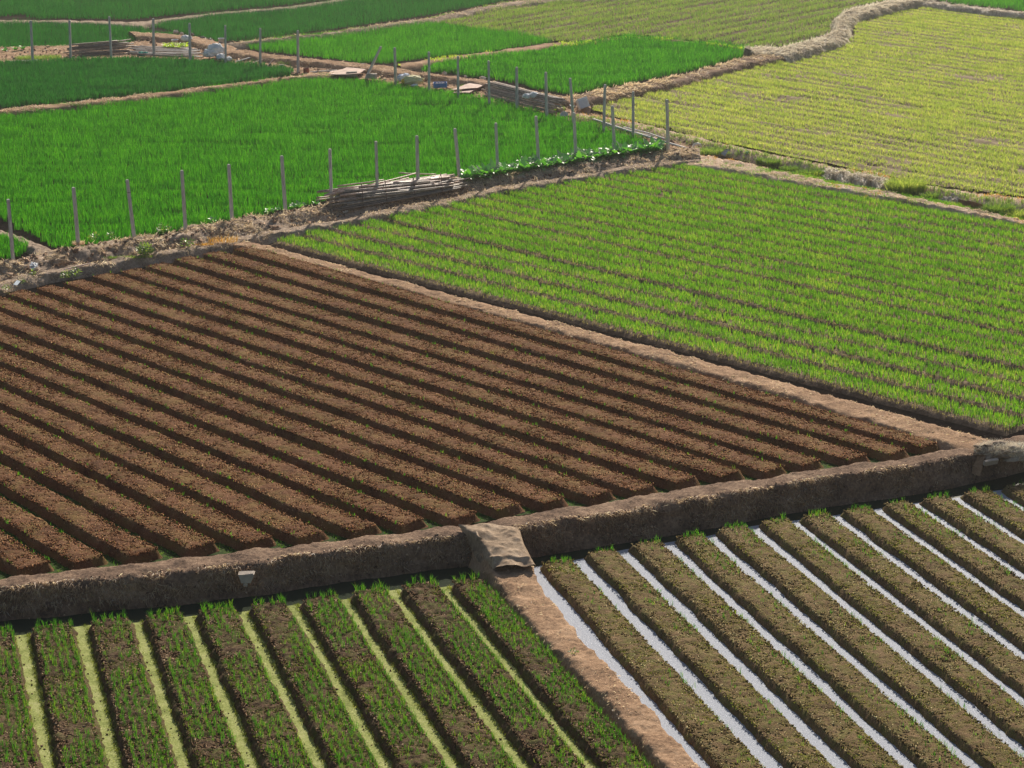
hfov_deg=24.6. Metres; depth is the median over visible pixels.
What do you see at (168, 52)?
wooden pole
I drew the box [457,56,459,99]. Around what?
concrete post
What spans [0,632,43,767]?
raised bed
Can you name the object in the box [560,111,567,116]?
pail
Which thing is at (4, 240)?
crop rows
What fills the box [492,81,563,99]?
wooden pole
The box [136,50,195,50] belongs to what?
wooden pole
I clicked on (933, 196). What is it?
grass clump
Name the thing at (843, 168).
weeds
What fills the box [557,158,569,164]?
vegetable plant
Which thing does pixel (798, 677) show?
onion seedlings
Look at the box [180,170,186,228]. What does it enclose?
concrete post
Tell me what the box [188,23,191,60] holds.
concrete post
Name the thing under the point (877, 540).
raised bed
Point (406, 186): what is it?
wooden pole
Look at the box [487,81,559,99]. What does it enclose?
wooden pole
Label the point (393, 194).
wooden pole
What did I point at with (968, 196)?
weeds
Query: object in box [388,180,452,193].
wooden pole
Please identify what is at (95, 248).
loose straw
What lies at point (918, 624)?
weeds
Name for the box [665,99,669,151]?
concrete post
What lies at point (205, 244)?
grass clump
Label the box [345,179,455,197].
wooden pole
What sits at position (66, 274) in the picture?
weed plant
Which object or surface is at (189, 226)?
mud hummock
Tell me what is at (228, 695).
edge weeds
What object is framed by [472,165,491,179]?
vegetable plant
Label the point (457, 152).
concrete post
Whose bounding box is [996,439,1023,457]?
loose straw
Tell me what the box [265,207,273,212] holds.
leafy plant
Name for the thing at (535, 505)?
raised bed
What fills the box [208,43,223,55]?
sack
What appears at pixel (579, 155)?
vegetable plant
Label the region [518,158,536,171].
vegetable plant
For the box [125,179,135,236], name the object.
concrete post
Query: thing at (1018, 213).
grass clump
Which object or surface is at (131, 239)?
mud hummock
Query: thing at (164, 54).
wooden pole
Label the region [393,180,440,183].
wooden pole
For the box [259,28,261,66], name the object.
concrete post
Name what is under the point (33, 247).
earth ridge
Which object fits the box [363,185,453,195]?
wooden pole
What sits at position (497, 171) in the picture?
vegetable plant
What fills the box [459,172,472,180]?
vegetable plant
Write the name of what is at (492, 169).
vegetable plant
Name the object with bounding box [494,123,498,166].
concrete post
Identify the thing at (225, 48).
concrete post
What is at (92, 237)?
weed plant
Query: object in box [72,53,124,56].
wooden pole
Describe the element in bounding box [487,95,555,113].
wooden pole
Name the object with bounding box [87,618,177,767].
raised bed
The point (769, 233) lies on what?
raised bed
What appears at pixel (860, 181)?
dry straw
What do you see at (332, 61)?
dry straw
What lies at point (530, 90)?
wooden pole
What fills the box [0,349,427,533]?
raised bed
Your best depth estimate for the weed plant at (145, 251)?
84.80 m
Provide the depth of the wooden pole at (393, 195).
92.12 m
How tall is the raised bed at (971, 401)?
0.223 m
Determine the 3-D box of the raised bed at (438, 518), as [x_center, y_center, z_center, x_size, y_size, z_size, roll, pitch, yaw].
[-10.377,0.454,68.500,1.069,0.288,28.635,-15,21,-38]
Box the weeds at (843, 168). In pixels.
[581,112,1021,199]
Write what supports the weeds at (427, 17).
on the earth ridge at (438, 19)
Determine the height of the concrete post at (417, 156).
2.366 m
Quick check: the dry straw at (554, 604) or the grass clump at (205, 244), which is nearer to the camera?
the dry straw at (554, 604)
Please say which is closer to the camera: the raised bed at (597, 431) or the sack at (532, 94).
the raised bed at (597, 431)
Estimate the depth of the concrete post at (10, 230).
83.56 m
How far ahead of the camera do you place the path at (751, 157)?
100.24 m
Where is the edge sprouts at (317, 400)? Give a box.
[1,244,925,561]
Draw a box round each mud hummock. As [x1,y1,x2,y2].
[45,254,69,265]
[87,245,100,253]
[130,237,147,240]
[178,224,197,231]
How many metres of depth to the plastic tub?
119.14 m
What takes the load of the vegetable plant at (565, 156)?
on the earth bank at (84, 252)
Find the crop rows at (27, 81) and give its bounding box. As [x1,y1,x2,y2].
[0,54,293,107]
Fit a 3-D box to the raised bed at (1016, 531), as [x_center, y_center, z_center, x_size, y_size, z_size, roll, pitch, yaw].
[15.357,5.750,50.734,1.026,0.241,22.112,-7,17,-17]
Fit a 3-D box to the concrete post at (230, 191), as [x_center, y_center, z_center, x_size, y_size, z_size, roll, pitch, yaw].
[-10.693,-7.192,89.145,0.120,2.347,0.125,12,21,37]
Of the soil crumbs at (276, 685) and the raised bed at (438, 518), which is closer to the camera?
the soil crumbs at (276, 685)
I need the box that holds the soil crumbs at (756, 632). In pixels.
[541,483,1023,767]
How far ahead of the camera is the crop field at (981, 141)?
112.51 m
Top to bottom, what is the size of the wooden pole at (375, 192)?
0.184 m
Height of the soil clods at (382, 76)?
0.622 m
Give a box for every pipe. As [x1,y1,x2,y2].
[592,118,686,148]
[605,124,653,136]
[623,127,665,139]
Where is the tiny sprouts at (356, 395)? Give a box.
[0,247,932,559]
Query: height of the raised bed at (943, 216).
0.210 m
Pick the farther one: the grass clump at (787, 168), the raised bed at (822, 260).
the grass clump at (787, 168)
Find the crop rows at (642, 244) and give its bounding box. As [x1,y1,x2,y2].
[277,159,1023,428]
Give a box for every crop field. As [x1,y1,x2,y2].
[445,0,872,47]
[592,8,1023,195]
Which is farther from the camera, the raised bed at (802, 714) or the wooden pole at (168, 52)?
the wooden pole at (168, 52)
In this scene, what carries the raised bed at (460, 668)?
on the ground
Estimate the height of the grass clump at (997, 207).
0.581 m
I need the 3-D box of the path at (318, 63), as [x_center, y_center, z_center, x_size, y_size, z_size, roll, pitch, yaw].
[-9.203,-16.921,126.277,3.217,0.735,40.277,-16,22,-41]
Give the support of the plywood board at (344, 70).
on the concrete block at (354, 75)
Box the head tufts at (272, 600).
[0,569,479,632]
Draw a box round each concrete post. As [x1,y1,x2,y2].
[6,199,14,260]
[30,20,33,61]
[68,20,71,57]
[72,187,80,246]
[108,16,111,56]
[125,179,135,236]
[152,18,154,56]
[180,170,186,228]
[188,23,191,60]
[224,25,226,63]
[227,164,233,219]
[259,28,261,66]
[280,156,286,211]
[297,30,299,71]
[328,149,332,200]
[365,46,381,78]
[375,141,378,186]
[393,47,396,85]
[415,135,419,179]
[428,51,430,92]
[453,128,460,176]
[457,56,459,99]
[487,60,490,106]
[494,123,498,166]
[515,67,518,110]
[534,116,539,159]
[544,72,548,116]
[569,78,573,121]
[572,112,576,153]
[602,84,605,132]
[611,106,615,148]
[632,91,634,137]
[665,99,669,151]
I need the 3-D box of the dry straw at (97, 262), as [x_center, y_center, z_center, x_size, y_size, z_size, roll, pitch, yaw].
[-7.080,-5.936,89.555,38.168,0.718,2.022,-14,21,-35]
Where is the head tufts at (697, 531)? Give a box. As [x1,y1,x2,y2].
[551,480,1021,562]
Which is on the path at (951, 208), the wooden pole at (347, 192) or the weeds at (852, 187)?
the weeds at (852, 187)
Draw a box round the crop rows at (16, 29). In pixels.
[0,18,178,47]
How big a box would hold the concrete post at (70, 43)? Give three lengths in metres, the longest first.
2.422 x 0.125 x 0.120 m
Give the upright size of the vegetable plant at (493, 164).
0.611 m
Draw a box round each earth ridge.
[0,0,351,28]
[0,159,699,295]
[0,230,50,254]
[227,0,649,48]
[233,241,987,475]
[397,37,754,69]
[920,1,1023,17]
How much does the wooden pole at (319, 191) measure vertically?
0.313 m
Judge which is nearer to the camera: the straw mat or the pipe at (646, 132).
the straw mat
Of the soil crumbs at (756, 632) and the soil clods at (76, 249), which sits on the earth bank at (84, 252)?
the soil clods at (76, 249)
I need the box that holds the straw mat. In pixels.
[826,169,886,188]
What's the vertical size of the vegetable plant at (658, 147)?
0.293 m
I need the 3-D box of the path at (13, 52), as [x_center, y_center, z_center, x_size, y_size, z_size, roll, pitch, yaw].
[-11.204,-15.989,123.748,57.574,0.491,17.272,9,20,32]
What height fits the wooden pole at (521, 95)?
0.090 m
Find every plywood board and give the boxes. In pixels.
[329,67,365,74]
[452,87,480,92]
[453,83,482,89]
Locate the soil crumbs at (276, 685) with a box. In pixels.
[19,600,576,766]
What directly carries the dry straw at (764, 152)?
on the path at (751, 157)
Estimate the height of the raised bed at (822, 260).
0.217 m
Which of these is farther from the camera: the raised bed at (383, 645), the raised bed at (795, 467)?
the raised bed at (795, 467)
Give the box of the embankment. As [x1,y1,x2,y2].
[0,435,1023,621]
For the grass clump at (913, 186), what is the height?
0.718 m
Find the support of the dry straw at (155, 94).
on the path at (176, 94)
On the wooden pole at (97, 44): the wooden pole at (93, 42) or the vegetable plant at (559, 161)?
the wooden pole at (93, 42)
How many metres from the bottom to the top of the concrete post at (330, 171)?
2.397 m
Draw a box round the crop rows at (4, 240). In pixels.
[0,232,28,258]
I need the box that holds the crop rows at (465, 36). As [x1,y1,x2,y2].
[242,20,549,63]
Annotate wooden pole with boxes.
[67,44,116,48]
[72,40,118,45]
[72,45,133,49]
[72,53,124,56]
[75,48,124,51]
[78,42,118,46]
[78,49,128,53]
[81,51,128,54]
[83,42,128,46]
[129,48,188,49]
[130,47,196,48]
[130,51,200,52]
[131,53,203,57]
[134,46,188,47]
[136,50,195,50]
[138,53,188,55]
[143,51,197,54]
[148,50,188,51]
[317,174,446,192]
[324,174,454,192]
[324,176,455,195]
[329,180,447,198]
[329,181,458,202]
[332,197,375,205]
[333,184,466,209]
[335,182,418,192]
[337,179,383,186]
[338,175,441,188]
[338,175,448,190]
[338,187,460,210]
[339,179,447,194]
[340,182,453,195]
[341,185,460,206]
[343,177,430,193]
[343,182,463,203]
[344,182,429,190]
[344,184,449,201]
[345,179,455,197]
[347,184,459,205]
[356,188,408,195]
[357,188,434,198]
[358,177,440,187]
[360,176,451,191]
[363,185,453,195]
[367,173,415,184]
[367,183,440,191]
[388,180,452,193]
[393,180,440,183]
[399,172,435,174]
[481,89,556,108]
[484,91,553,109]
[484,95,552,112]
[486,93,555,111]
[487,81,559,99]
[487,83,562,102]
[487,87,554,104]
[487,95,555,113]
[490,85,560,103]
[490,89,560,107]
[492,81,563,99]
[495,81,564,99]
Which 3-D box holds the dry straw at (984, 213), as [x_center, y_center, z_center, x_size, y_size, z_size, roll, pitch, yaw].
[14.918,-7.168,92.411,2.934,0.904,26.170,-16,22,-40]
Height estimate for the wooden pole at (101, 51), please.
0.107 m
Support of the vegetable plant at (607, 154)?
on the earth bank at (84, 252)
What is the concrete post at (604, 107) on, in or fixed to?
on the ground
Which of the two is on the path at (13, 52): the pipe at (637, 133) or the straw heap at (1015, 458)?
the pipe at (637, 133)
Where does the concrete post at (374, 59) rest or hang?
on the path at (13, 52)
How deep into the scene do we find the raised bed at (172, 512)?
60.58 m
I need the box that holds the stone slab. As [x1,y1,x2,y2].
[238,571,254,586]
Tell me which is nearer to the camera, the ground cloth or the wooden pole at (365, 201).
the ground cloth
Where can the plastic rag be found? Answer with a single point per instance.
(34, 265)
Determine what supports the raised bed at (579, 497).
on the furrow floor
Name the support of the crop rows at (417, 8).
on the ground
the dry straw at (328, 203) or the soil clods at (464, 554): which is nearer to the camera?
the soil clods at (464, 554)
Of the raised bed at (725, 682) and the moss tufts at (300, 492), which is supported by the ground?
the raised bed at (725, 682)
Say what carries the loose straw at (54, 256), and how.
on the mud hummock at (59, 261)
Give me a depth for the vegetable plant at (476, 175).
95.60 m
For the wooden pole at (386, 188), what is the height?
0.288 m
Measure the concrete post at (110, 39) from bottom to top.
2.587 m
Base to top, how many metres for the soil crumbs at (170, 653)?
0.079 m
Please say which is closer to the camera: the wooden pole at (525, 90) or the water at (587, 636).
the water at (587, 636)
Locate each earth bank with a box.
[0,148,700,280]
[468,551,700,767]
[573,55,785,107]
[744,0,934,62]
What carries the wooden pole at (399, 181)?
on the wooden pole
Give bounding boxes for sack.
[180,35,192,41]
[202,49,214,56]
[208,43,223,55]
[216,53,223,59]
[397,73,409,81]
[401,75,424,84]
[522,93,529,98]
[529,92,537,97]
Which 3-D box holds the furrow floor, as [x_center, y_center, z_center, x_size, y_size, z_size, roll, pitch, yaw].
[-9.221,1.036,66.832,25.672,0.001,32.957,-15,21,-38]
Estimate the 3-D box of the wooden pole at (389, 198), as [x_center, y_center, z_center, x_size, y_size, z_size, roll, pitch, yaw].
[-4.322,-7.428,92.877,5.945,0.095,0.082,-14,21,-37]
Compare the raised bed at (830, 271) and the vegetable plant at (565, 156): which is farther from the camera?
the vegetable plant at (565, 156)
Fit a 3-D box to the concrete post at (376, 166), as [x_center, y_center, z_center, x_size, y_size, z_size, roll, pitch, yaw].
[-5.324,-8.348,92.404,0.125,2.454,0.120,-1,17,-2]
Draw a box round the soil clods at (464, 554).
[0,452,1023,618]
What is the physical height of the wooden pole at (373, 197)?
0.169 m
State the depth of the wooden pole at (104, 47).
133.15 m
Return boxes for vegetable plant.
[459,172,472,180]
[461,166,476,179]
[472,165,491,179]
[472,172,483,177]
[473,164,494,176]
[481,162,494,177]
[487,166,508,175]
[490,158,495,166]
[496,163,510,175]
[497,161,519,172]
[513,163,531,171]
[517,156,535,162]
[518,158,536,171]
[534,154,549,170]
[541,160,556,167]
[542,154,558,164]
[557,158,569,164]
[558,154,572,165]
[565,155,582,163]
[573,147,593,161]
[574,150,588,161]
[581,150,604,161]
[591,151,605,158]
[592,144,608,159]
[598,148,613,157]
[606,148,625,156]
[613,141,629,158]
[617,141,636,154]
[622,142,638,153]
[627,145,640,153]
[636,143,650,155]
[637,141,651,151]
[643,138,659,151]
[650,143,664,150]
[653,137,665,143]
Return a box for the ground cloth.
[458,523,534,568]
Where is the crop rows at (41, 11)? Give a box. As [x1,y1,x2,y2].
[0,0,320,19]
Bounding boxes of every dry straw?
[0,40,706,147]
[0,71,336,114]
[0,146,698,280]
[0,158,695,296]
[0,454,1023,617]
[134,32,589,107]
[231,0,587,43]
[236,240,988,465]
[471,549,699,766]
[564,52,785,106]
[577,114,1023,209]
[685,155,1023,227]
[743,0,931,62]
[821,167,887,190]
[918,0,1023,17]
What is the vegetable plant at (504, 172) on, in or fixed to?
on the earth bank at (84, 252)
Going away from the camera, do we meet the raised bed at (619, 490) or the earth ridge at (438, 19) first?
the raised bed at (619, 490)
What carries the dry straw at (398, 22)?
on the earth ridge at (438, 19)
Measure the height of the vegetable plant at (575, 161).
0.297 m
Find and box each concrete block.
[346,71,356,76]
[367,73,376,78]
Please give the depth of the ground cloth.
56.16 m
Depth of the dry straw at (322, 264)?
71.92 m
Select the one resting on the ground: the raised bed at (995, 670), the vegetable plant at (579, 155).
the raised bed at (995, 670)
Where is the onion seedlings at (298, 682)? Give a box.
[0,578,652,767]
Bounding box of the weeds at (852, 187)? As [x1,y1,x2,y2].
[707,155,1022,223]
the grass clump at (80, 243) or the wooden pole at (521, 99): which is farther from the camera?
the wooden pole at (521, 99)
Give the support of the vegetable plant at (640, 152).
on the earth bank at (84, 252)
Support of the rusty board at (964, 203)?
on the ground
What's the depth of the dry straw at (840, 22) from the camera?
133.02 m
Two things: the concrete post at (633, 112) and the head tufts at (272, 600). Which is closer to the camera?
the head tufts at (272, 600)
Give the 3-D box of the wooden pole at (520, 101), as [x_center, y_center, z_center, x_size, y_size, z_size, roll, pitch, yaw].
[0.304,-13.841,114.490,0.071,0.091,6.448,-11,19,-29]
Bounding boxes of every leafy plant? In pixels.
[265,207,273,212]
[289,202,299,208]
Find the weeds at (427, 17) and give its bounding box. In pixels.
[273,0,528,37]
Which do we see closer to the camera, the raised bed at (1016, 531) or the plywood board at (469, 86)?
the raised bed at (1016, 531)
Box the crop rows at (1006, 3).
[940,0,1023,10]
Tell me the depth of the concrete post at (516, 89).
113.09 m
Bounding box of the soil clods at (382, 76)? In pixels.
[5,38,704,148]
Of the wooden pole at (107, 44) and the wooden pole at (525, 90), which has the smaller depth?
the wooden pole at (525, 90)
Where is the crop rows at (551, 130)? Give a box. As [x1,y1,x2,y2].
[0,72,645,247]
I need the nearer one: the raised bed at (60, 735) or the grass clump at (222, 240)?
the raised bed at (60, 735)
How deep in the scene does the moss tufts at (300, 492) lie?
59.59 m
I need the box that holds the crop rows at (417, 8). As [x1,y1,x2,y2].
[151,0,504,40]
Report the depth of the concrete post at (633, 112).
105.50 m
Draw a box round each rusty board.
[958,199,967,207]
[967,200,982,208]
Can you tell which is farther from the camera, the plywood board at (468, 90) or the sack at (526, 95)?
the plywood board at (468, 90)
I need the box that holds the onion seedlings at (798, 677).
[558,494,1023,767]
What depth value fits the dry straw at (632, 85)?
118.48 m
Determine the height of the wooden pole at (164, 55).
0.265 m
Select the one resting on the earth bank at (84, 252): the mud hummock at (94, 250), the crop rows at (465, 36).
the mud hummock at (94, 250)
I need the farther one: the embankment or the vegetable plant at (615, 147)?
the vegetable plant at (615, 147)
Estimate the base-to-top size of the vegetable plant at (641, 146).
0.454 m
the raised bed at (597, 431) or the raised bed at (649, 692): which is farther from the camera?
the raised bed at (597, 431)
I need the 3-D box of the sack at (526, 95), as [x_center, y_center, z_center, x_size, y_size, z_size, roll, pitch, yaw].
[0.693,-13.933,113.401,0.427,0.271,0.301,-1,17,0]
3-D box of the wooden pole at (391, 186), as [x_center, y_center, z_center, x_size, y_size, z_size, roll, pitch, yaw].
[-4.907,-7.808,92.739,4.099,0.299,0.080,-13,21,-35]
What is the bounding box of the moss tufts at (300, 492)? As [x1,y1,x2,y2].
[0,264,918,578]
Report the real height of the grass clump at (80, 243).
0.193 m
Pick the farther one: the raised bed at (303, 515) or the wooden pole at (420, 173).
the wooden pole at (420, 173)
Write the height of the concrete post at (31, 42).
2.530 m
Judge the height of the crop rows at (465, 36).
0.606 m
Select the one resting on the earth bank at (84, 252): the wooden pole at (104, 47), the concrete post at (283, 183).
the concrete post at (283, 183)
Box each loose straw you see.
[0,259,24,267]
[41,253,70,262]
[76,244,106,253]
[973,437,1018,455]
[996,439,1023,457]
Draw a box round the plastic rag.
[29,262,37,269]
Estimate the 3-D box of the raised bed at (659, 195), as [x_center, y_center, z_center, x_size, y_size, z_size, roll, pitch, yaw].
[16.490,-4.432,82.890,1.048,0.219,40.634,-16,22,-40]
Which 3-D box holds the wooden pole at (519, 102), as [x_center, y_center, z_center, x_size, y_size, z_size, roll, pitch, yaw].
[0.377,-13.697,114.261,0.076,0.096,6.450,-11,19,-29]
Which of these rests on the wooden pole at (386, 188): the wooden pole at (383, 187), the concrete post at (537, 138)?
the wooden pole at (383, 187)
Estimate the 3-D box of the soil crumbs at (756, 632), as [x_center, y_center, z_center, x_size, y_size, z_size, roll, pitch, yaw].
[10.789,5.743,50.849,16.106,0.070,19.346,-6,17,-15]
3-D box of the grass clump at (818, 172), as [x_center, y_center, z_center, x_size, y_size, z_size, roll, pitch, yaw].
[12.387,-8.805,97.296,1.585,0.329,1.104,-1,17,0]
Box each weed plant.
[61,269,70,277]
[70,267,82,276]
[87,231,99,239]
[137,244,151,254]
[138,245,150,255]
[156,222,171,232]
[180,238,194,246]
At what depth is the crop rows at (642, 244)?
82.60 m
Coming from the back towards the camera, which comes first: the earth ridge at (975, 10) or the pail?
the earth ridge at (975, 10)
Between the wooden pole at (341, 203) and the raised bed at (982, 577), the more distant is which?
the wooden pole at (341, 203)
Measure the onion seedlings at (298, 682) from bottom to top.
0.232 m
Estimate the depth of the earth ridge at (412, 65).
129.99 m
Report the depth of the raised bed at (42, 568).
55.65 m
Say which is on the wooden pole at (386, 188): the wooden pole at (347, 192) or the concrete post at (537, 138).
the wooden pole at (347, 192)
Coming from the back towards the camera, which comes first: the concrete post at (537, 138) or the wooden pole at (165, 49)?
the wooden pole at (165, 49)
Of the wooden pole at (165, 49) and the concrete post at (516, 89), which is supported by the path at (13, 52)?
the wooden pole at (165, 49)
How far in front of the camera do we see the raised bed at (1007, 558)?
57.80 m
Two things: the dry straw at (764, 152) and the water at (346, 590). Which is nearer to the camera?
the water at (346, 590)
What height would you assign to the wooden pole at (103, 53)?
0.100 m
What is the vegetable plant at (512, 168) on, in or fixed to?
on the earth bank at (84, 252)
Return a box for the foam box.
[576,97,589,109]
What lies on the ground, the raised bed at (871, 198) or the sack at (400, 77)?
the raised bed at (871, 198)
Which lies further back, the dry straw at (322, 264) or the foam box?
the foam box
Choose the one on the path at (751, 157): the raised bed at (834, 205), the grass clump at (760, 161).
the grass clump at (760, 161)
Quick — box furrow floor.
[0,343,917,579]
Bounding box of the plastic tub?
[433,81,446,87]
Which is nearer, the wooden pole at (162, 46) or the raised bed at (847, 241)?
the raised bed at (847, 241)
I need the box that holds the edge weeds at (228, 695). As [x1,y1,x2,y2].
[15,586,599,767]
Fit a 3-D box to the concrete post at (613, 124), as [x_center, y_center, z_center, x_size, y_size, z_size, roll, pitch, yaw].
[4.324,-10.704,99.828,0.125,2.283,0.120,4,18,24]
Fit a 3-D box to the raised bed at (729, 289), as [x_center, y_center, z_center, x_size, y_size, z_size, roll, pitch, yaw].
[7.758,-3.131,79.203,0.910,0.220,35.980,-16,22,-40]
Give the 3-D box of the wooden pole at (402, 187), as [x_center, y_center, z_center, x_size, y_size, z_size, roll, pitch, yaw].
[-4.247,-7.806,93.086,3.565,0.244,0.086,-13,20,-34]
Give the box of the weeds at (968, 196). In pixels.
[576,114,1023,209]
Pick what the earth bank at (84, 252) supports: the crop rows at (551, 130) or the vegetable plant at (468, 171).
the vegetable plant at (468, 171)
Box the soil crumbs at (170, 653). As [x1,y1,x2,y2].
[0,577,650,767]
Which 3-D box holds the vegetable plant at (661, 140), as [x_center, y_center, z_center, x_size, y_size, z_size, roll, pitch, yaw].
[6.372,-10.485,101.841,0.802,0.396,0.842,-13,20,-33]
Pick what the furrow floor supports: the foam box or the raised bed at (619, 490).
the raised bed at (619, 490)
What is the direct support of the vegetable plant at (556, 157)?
on the earth bank at (84, 252)
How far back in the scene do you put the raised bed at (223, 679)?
49.57 m
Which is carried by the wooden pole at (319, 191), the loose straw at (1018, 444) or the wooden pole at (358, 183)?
the wooden pole at (358, 183)
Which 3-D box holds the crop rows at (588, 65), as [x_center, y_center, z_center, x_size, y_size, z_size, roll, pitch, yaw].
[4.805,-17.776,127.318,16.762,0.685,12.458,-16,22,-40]
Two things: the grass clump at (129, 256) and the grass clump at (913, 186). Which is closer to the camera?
the grass clump at (129, 256)
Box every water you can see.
[0,472,1023,635]
[534,490,1023,767]
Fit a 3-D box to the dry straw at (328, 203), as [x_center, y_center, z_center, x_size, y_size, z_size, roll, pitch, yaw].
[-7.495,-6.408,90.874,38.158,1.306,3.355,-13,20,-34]
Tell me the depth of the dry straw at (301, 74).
126.20 m
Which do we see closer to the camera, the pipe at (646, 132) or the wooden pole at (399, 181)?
the wooden pole at (399, 181)
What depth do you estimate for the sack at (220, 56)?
129.47 m
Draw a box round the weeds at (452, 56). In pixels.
[398,36,744,65]
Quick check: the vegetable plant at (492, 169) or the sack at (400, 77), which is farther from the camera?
the sack at (400, 77)
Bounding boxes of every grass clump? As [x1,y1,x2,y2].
[15,54,61,59]
[72,240,84,245]
[104,255,151,258]
[196,243,213,245]
[207,235,237,242]
[695,145,724,154]
[753,156,769,164]
[764,157,782,167]
[779,164,799,171]
[794,167,824,176]
[880,174,930,194]
[920,190,939,199]
[980,200,1019,213]
[1002,207,1023,218]
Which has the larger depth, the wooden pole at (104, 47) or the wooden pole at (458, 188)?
the wooden pole at (104, 47)
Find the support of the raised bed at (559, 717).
on the ground
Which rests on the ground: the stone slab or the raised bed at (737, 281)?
the raised bed at (737, 281)
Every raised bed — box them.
[0,299,567,512]
[0,313,524,519]
[0,331,479,526]
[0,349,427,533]
[0,369,381,539]
[0,389,328,545]
[0,411,276,550]
[0,435,219,556]
[0,465,162,564]
[0,499,107,569]
[0,534,53,575]
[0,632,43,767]
[5,291,615,506]
[30,624,109,767]
[36,286,657,498]
[64,280,699,490]
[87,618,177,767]
[91,274,744,483]
[121,269,786,479]
[141,614,246,767]
[145,264,823,471]
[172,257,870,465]
[194,608,316,767]
[202,251,909,461]
[233,247,939,454]
[248,602,378,767]
[270,239,1023,435]
[298,596,442,767]
[303,233,1023,423]
[334,228,1023,404]
[349,589,511,767]
[359,223,1023,387]
[385,217,1023,372]
[400,582,578,767]
[405,214,1023,358]
[425,210,1023,351]
[446,206,1023,340]
[451,579,645,767]
[466,201,1023,326]
[487,197,1023,317]
[504,194,1023,304]
[523,191,1023,298]
[540,561,760,767]
[547,187,1023,289]
[562,184,1023,279]
[583,180,1023,271]
[584,551,831,767]
[605,176,1023,261]
[625,174,1023,253]
[628,541,900,767]
[648,170,1023,243]
[673,167,1023,235]
[675,535,966,767]
[715,526,1023,767]
[741,174,917,207]
[759,519,1023,747]
[799,513,1023,697]
[840,508,1023,651]
[882,502,1023,610]
[919,496,1023,572]
[960,490,1023,538]
[1001,484,1023,506]
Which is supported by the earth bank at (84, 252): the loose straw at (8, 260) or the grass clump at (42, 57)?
the loose straw at (8, 260)
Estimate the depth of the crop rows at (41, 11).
152.30 m
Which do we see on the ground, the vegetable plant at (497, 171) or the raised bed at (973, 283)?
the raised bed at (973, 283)
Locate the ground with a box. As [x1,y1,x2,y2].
[0,0,1023,561]
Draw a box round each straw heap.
[973,441,1010,459]
[1002,443,1023,461]
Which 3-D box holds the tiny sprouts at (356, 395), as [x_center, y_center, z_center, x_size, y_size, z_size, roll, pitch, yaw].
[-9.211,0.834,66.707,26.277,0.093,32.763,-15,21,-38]
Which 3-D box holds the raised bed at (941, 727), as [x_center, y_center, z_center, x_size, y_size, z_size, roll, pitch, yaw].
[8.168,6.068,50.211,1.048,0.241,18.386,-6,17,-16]
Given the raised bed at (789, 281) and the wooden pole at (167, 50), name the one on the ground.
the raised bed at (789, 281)
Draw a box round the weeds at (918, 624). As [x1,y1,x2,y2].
[543,482,1023,767]
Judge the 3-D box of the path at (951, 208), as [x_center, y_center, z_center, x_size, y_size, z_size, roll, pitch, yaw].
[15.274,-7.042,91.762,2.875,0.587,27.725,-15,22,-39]
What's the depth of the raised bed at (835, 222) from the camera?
88.72 m
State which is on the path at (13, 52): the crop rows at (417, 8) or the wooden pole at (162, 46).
the wooden pole at (162, 46)
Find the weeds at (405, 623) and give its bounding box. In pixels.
[0,577,650,767]
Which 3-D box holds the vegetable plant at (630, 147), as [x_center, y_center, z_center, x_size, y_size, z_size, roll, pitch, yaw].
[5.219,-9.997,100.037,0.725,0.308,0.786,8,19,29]
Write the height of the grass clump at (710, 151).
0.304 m
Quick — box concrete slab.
[983,458,998,465]
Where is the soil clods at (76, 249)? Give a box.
[0,147,693,276]
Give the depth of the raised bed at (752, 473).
68.90 m
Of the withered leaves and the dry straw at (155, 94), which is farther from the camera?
the dry straw at (155, 94)
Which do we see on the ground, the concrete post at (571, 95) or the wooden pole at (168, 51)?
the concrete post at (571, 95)
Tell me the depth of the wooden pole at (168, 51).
132.99 m
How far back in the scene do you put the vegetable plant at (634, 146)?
100.05 m
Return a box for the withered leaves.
[277,166,1023,430]
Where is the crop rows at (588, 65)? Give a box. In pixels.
[421,31,753,93]
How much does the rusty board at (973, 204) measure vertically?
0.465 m
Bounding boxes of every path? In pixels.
[0,41,704,155]
[0,72,345,117]
[128,31,592,114]
[576,113,1023,210]
[681,155,1023,226]
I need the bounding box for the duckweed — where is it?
[15,586,598,767]
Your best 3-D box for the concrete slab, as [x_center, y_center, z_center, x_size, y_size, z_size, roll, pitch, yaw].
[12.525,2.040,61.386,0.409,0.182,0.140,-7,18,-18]
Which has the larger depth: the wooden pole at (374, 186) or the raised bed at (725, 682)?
the wooden pole at (374, 186)
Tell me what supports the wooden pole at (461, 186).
on the wooden pole at (458, 188)
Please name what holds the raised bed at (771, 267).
on the ground
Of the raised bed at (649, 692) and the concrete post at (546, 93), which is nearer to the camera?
the raised bed at (649, 692)

